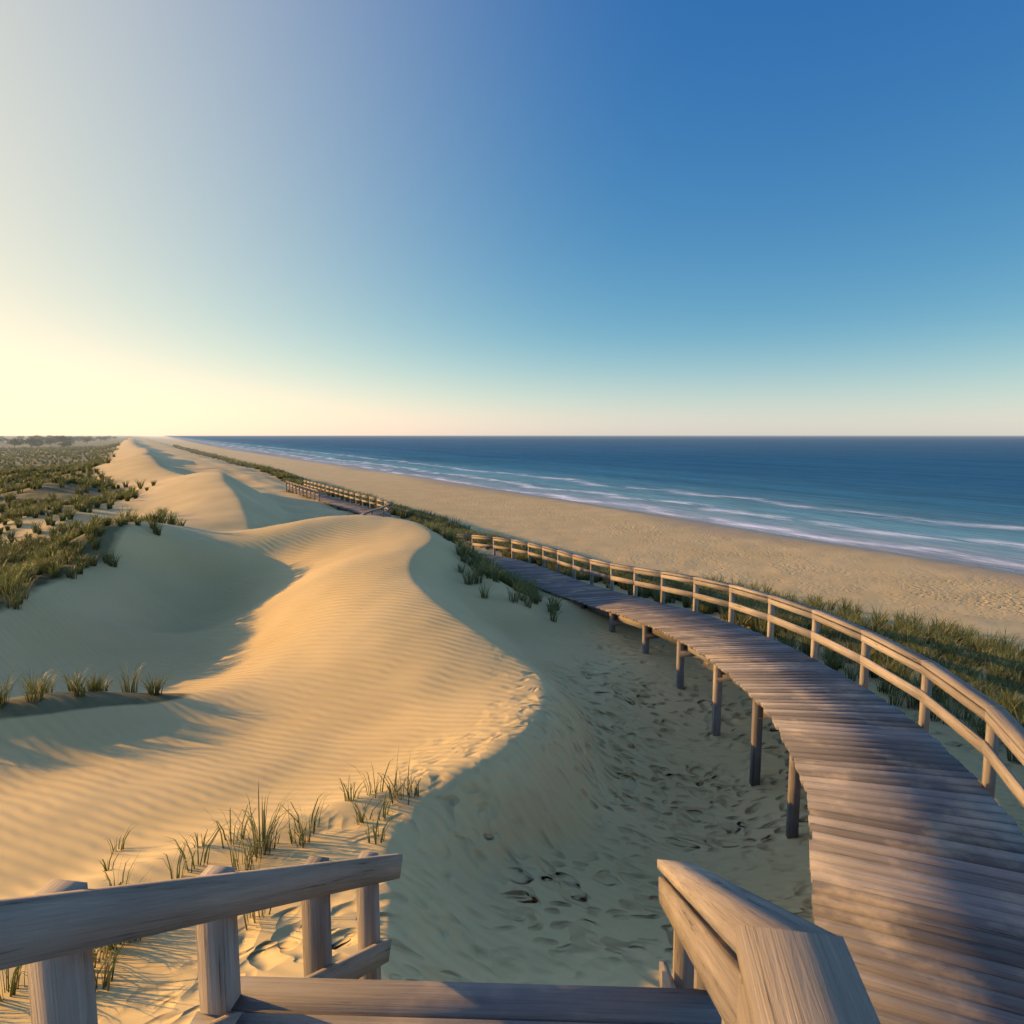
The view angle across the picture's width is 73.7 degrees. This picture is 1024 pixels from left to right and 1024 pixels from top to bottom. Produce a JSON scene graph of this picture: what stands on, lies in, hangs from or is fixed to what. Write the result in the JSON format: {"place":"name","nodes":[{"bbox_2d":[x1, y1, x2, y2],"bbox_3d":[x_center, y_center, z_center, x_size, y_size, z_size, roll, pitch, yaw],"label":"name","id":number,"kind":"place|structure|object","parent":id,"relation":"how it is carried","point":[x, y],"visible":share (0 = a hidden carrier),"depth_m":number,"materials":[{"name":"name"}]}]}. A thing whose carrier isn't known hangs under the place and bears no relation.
{"place":"outdoors","nodes":[
{"label":"outdoors","id":0,"kind":"place"},
{"bbox_2d":[0,436,1023,1023],"bbox_3d":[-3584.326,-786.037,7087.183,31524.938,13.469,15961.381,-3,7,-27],"label":"dune ground","id":1,"kind":"structure","parent":0,"point":[578,770],"depth_m":10.69,"materials":[{"name":"beige sand"}]},
{"bbox_2d":[5,438,23,446],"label":"tree","id":2,"kind":"object","parent":1,"relation":"on","point":[14,442],"visible":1,"depth_m":343.39,"materials":[{"name":"green plant"}]},
{"bbox_2d":[22,437,43,446],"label":"tree","id":3,"kind":"object","parent":1,"relation":"on","point":[31,441],"visible":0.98,"depth_m":361.19,"materials":[{"name":"green plant"}]},
{"bbox_2d":[32,435,45,440],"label":"tree","id":4,"kind":"object","parent":1,"relation":"on","point":[36,437],"visible":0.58,"depth_m":545.62,"materials":[{"name":"green plant"}]},
{"bbox_2d":[45,439,57,445],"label":"tree","id":5,"kind":"object","parent":1,"relation":"on","point":[49,442],"visible":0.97,"depth_m":426.05,"materials":[{"name":"green plant"}]},
{"bbox_2d":[44,437,59,442],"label":"tree","id":6,"kind":"object","parent":1,"relation":"on","point":[47,438],"visible":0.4,"depth_m":498.08,"materials":[{"name":"green plant"}]},
{"bbox_2d":[55,435,71,441],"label":"tree","id":7,"kind":"object","parent":1,"relation":"on","point":[60,438],"visible":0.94,"depth_m":417.81,"materials":[{"name":"green plant"}]},
{"bbox_2d":[57,442,71,446],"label":"tree","id":8,"kind":"object","parent":1,"relation":"on","point":[64,444],"visible":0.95,"depth_m":350.87,"materials":[{"name":"green plant"}]},
{"bbox_2d":[94,436,107,440],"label":"tree","id":9,"kind":"object","parent":1,"relation":"on","point":[104,438],"visible":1,"depth_m":722.62,"materials":[{"name":"green plant"}]},
{"bbox_2d":[190,976,721,1023],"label":"platform deck","id":10,"kind":"structure","parent":1,"relation":"on","point":[277,1000],"depth_m":2.24,"materials":[{"name":"wood"}]},
{"bbox_2d":[0,851,880,1023],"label":"platform railing","id":11,"kind":"object","parent":10,"relation":"on","point":[741,955],"visible":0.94,"depth_m":1.66,"materials":[{"name":"wood"}]},
{"bbox_2d":[0,443,1023,1001],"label":"marram grass","id":12,"kind":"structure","parent":1,"relation":"on","point":[1004,659],"depth_m":18.56,"materials":[{"name":"green plant"}]},
{"bbox_2d":[288,490,800,838],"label":"support posts","id":13,"kind":"object","parent":1,"relation":"on","point":[759,715],"visible":0.2,"depth_m":11.91,"materials":[{"name":"brown wood"}]},
{"bbox_2d":[285,487,1023,1023],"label":"boardwalk deck","id":14,"kind":"structure","parent":13,"relation":"on","point":[917,859],"depth_m":6.22,"materials":[{"name":"wood"}]},
{"bbox_2d":[286,480,1023,806],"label":"boardwalk railing","id":15,"kind":"object","parent":14,"relation":"on","point":[1004,725],"visible":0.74,"depth_m":10.24,"materials":[{"name":"wood"}]},
{"bbox_2d":[0,0,1023,435],"label":"sky","id":16,"kind":"structure","parent":0,"point":[218,217],"materials":[{"name":"blue"}]},
{"bbox_2d":[167,436,1023,572],"bbox_3d":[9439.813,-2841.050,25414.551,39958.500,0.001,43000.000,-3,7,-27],"label":"sea water","id":17,"kind":"structure","parent":0,"point":[956,498],"depth_m":164.49,"materials":[{"name":"blue liquid"}]}
]}

